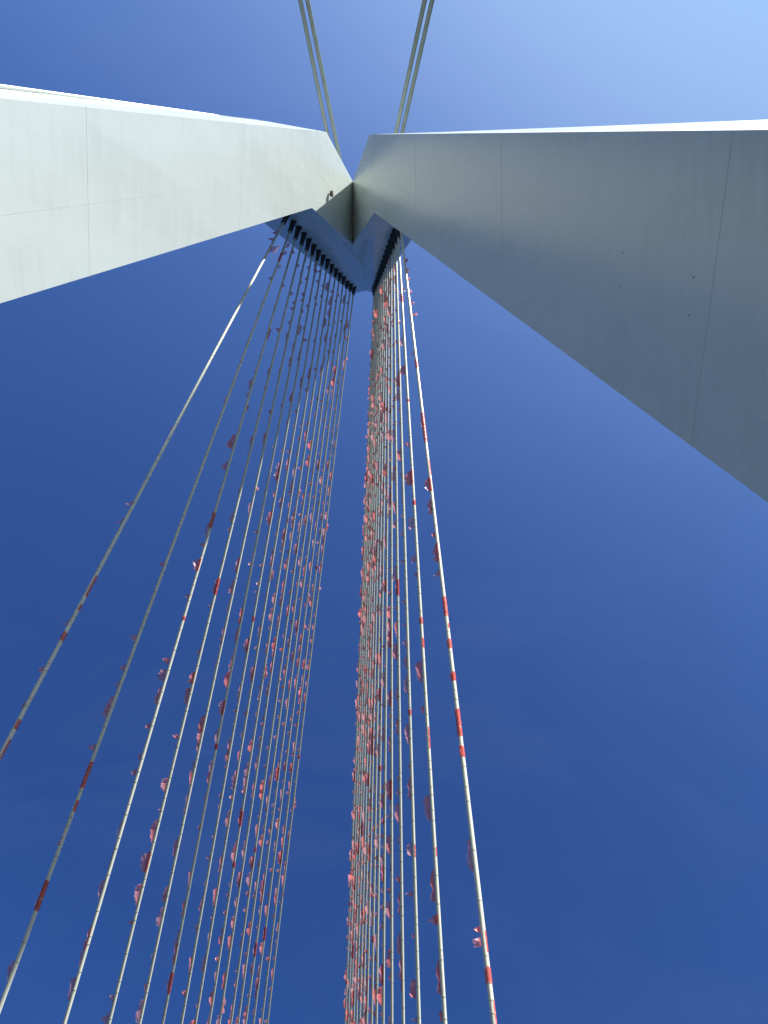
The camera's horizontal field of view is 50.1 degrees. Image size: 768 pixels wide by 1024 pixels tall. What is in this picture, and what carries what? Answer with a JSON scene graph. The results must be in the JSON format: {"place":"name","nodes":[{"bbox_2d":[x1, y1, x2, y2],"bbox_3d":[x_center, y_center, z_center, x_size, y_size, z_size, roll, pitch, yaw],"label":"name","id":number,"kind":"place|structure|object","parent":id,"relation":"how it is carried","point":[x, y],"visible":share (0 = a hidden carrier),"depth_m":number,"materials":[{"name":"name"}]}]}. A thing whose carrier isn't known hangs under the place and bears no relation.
{"place":"outdoors","nodes":[
{"label":"outdoors","id":0,"kind":"place"},
{"bbox_2d":[0,0,767,1023],"label":"sky","id":1,"kind":"structure","parent":0,"point":[606,579],"materials":[{"name":"blue"}]},
{"label":"water","id":2,"kind":"structure","parent":0,"visible":0},
{"bbox_2d":[0,84,767,501],"bbox_3d":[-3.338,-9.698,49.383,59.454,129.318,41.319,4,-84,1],"label":"bridge pylon","id":3,"kind":"object","parent":2,"relation":"in","point":[630,262],"visible":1,"depth_m":35.55,"materials":[{"name":"paint"}]},
{"bbox_2d":[0,214,291,759],"bbox_3d":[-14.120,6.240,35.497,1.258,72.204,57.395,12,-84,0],"label":"stay cable","id":4,"kind":"object","parent":3,"relation":"attached to","point":[45,669],"visible":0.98,"depth_m":41.12,"materials":[{"name":"metal"}]},
{"bbox_2d":[0,220,296,1012],"bbox_3d":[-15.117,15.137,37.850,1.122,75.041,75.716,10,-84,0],"label":"stay cable","id":5,"kind":"object","parent":3,"relation":"attached to","point":[108,711],"visible":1,"depth_m":42.60,"materials":[{"name":"metal"}]},
{"bbox_2d":[62,226,301,1023],"bbox_3d":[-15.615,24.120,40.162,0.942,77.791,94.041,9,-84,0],"label":"stay cable","id":6,"kind":"object","parent":3,"relation":"attached to","point":[157,702],"visible":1,"depth_m":49.73,"materials":[{"name":"metal"}]},
{"bbox_2d":[103,232,307,1023],"bbox_3d":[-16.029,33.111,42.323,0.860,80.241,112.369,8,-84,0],"label":"stay cable","id":7,"kind":"object","parent":3,"relation":"attached to","point":[147,857],"visible":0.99,"depth_m":54.14,"materials":[{"name":"metal"}]},
{"bbox_2d":[137,238,311,1023],"bbox_3d":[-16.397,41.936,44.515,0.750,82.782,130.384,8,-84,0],"label":"stay cable","id":8,"kind":"object","parent":3,"relation":"attached to","point":[200,733],"visible":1,"depth_m":58.66,"materials":[{"name":"metal"}]},
{"bbox_2d":[161,244,316,1023],"bbox_3d":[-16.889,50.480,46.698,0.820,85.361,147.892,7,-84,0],"label":"stay cable","id":9,"kind":"object","parent":3,"relation":"attached to","point":[227,680],"visible":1,"depth_m":63.55,"materials":[{"name":"metal"}]},
{"bbox_2d":[180,250,321,1023],"bbox_3d":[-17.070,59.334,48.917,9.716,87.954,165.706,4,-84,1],"label":"stay cable","id":10,"kind":"object","parent":3,"relation":"attached to","point":[246,649],"visible":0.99,"depth_m":67.91,"materials":[{"name":"metal"}]},
{"bbox_2d":[190,255,325,1023],"bbox_3d":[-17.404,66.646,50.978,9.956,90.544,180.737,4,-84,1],"label":"stay cable","id":11,"kind":"object","parent":3,"relation":"attached to","point":[252,675],"visible":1,"depth_m":70.67,"materials":[{"name":"metal"}]},
{"bbox_2d":[208,259,330,1023],"bbox_3d":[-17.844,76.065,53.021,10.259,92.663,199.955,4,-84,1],"label":"stay cable","id":12,"kind":"object","parent":3,"relation":"attached to","point":[246,777],"visible":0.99,"depth_m":73.72,"materials":[{"name":"metal"}]},
{"bbox_2d":[217,264,334,1023],"bbox_3d":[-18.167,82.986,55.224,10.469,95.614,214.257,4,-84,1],"label":"stay cable","id":13,"kind":"object","parent":3,"relation":"attached to","point":[273,646],"visible":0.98,"depth_m":77.32,"materials":[{"name":"metal"}]},
{"bbox_2d":[228,268,338,1023],"bbox_3d":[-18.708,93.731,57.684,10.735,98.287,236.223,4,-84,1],"label":"stay cable","id":14,"kind":"object","parent":3,"relation":"attached to","point":[263,782],"visible":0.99,"depth_m":81.01,"materials":[{"name":"metal"}]},
{"bbox_2d":[235,273,342,1023],"bbox_3d":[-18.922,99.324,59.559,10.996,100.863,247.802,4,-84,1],"label":"stay cable","id":15,"kind":"object","parent":3,"relation":"attached to","point":[249,928],"visible":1,"depth_m":83.24,"materials":[{"name":"metal"}]},
{"bbox_2d":[243,276,345,1023],"bbox_3d":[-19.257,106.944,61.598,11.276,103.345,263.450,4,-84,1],"label":"stay cable","id":16,"kind":"object","parent":3,"relation":"attached to","point":[276,778],"visible":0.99,"depth_m":86.14,"materials":[{"name":"metal"}]},
{"bbox_2d":[253,281,349,1023],"bbox_3d":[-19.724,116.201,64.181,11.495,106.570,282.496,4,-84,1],"label":"stay cable","id":17,"kind":"object","parent":3,"relation":"attached to","point":[257,981],"visible":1,"depth_m":89.97,"materials":[{"name":"metal"}]},
{"bbox_2d":[259,283,352,1023],"bbox_3d":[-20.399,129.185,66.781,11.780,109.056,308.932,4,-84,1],"label":"stay cable","id":18,"kind":"object","parent":3,"relation":"attached to","point":[280,853],"visible":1,"depth_m":92.95,"materials":[{"name":"metal"}]},
{"bbox_2d":[265,287,356,1023],"bbox_3d":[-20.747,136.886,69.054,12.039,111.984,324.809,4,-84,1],"label":"stay cable","id":19,"kind":"object","parent":3,"relation":"attached to","point":[325,529],"visible":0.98,"depth_m":96.47,"materials":[{"name":"metal"}]},
{"bbox_2d":[298,0,329,137],"bbox_3d":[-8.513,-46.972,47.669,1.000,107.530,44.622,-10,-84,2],"label":"back stay","id":20,"kind":"object","parent":3,"relation":"attached to","point":[303,16],"visible":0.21,"depth_m":72.76,"materials":[{"name":"metal"}]},
{"bbox_2d":[305,0,341,159],"bbox_3d":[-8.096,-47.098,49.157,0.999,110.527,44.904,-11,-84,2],"label":"back stay","id":21,"kind":"object","parent":3,"relation":"attached to","point":[312,24],"visible":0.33,"depth_m":74.72,"materials":[{"name":"metal"}]},
{"bbox_2d":[343,286,373,1023],"bbox_3d":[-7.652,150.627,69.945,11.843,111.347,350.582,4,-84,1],"label":"stay cable","id":22,"kind":"object","parent":3,"relation":"attached to","point":[354,759],"visible":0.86,"depth_m":96.64,"materials":[{"name":"metal"}]},
{"bbox_2d":[345,283,374,1023],"bbox_3d":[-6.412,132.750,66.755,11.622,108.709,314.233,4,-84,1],"label":"stay cable","id":23,"kind":"object","parent":3,"relation":"attached to","point":[356,780],"visible":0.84,"depth_m":92.27,"materials":[{"name":"metal"}]},
{"bbox_2d":[348,280,376,1023],"bbox_3d":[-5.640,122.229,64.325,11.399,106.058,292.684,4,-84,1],"label":"stay cable","id":24,"kind":"object","parent":3,"relation":"attached to","point":[353,880],"visible":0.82,"depth_m":89.71,"materials":[{"name":"metal"}]},
{"bbox_2d":[349,276,377,1023],"bbox_3d":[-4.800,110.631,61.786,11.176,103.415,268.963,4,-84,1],"label":"stay cable","id":25,"kind":"object","parent":3,"relation":"attached to","point":[355,920],"visible":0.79,"depth_m":85.31,"materials":[{"name":"metal"}]},
{"bbox_2d":[352,273,379,1023],"bbox_3d":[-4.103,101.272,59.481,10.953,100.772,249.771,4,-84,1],"label":"stay cable","id":26,"kind":"object","parent":3,"relation":"attached to","point":[368,578],"visible":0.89,"depth_m":83.14,"materials":[{"name":"metal"}]},
{"bbox_2d":[357,268,380,1023],"bbox_3d":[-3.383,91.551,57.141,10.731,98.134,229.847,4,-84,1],"label":"stay cable","id":27,"kind":"object","parent":3,"relation":"attached to","point":[363,840],"visible":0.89,"depth_m":79.78,"materials":[{"name":"metal"}]},
{"bbox_2d":[359,264,382,1023],"bbox_3d":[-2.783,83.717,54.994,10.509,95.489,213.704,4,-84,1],"label":"stay cable","id":28,"kind":"object","parent":3,"relation":"attached to","point":[367,781],"visible":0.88,"depth_m":76.87,"materials":[{"name":"metal"}]},
{"bbox_2d":[362,260,383,1023],"bbox_3d":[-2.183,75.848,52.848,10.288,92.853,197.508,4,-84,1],"label":"stay cable","id":29,"kind":"object","parent":3,"relation":"attached to","point":[370,790],"visible":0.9,"depth_m":72.95,"materials":[{"name":"metal"}]},
{"bbox_2d":[368,255,385,1023],"bbox_3d":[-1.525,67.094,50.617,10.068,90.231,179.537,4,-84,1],"label":"stay cable","id":30,"kind":"object","parent":3,"relation":"attached to","point":[374,809],"visible":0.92,"depth_m":70.17,"materials":[{"name":"metal"}]},
{"bbox_2d":[372,250,387,1023],"bbox_3d":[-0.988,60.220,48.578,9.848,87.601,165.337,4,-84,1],"label":"stay cable","id":31,"kind":"object","parent":3,"relation":"attached to","point":[379,699],"visible":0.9,"depth_m":67.02,"materials":[{"name":"metal"}]},
{"bbox_2d":[376,245,389,1023],"bbox_3d":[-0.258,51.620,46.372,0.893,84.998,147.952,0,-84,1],"label":"stay cable","id":32,"kind":"object","parent":3,"relation":"attached to","point":[380,997],"visible":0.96,"depth_m":62.85,"materials":[{"name":"metal"}]},
{"bbox_2d":[384,239,392,1023],"bbox_3d":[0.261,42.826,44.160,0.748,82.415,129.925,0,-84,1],"label":"stay cable","id":33,"kind":"object","parent":3,"relation":"attached to","point":[389,838],"visible":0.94,"depth_m":59.14,"materials":[{"name":"metal"}]},
{"bbox_2d":[390,233,404,1023],"bbox_3d":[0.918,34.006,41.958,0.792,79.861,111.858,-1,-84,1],"label":"stay cable","id":34,"kind":"object","parent":3,"relation":"attached to","point":[396,656],"visible":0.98,"depth_m":54.65,"materials":[{"name":"metal"}]},
{"bbox_2d":[392,228,420,1023],"bbox_3d":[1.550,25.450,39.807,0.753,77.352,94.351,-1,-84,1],"label":"stay cable","id":35,"kind":"object","parent":3,"relation":"attached to","point":[414,992],"visible":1,"depth_m":49.47,"materials":[{"name":"metal"}]},
{"bbox_2d":[394,0,426,133],"bbox_3d":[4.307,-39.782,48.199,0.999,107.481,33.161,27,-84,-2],"label":"back stay","id":36,"kind":"object","parent":3,"relation":"attached to","point":[415,42],"visible":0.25,"depth_m":67.03,"materials":[{"name":"metal"}]},
{"bbox_2d":[400,0,434,132],"bbox_3d":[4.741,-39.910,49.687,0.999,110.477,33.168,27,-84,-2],"label":"back stay","id":37,"kind":"object","parent":3,"relation":"attached to","point":[423,38],"visible":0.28,"depth_m":67.72,"materials":[{"name":"metal"}]},
{"bbox_2d":[394,227,446,1023],"bbox_3d":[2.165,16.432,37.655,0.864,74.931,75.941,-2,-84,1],"label":"stay cable","id":38,"kind":"object","parent":3,"relation":"attached to","point":[420,669],"visible":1,"depth_m":42.76,"materials":[{"name":"metal"}]},
{"bbox_2d":[399,231,496,1023],"bbox_3d":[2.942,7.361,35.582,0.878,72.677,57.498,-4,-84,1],"label":"stay cable","id":39,"kind":"object","parent":3,"relation":"attached to","point":[481,929],"visible":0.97,"depth_m":34.73,"materials":[{"name":"metal"}]}
]}

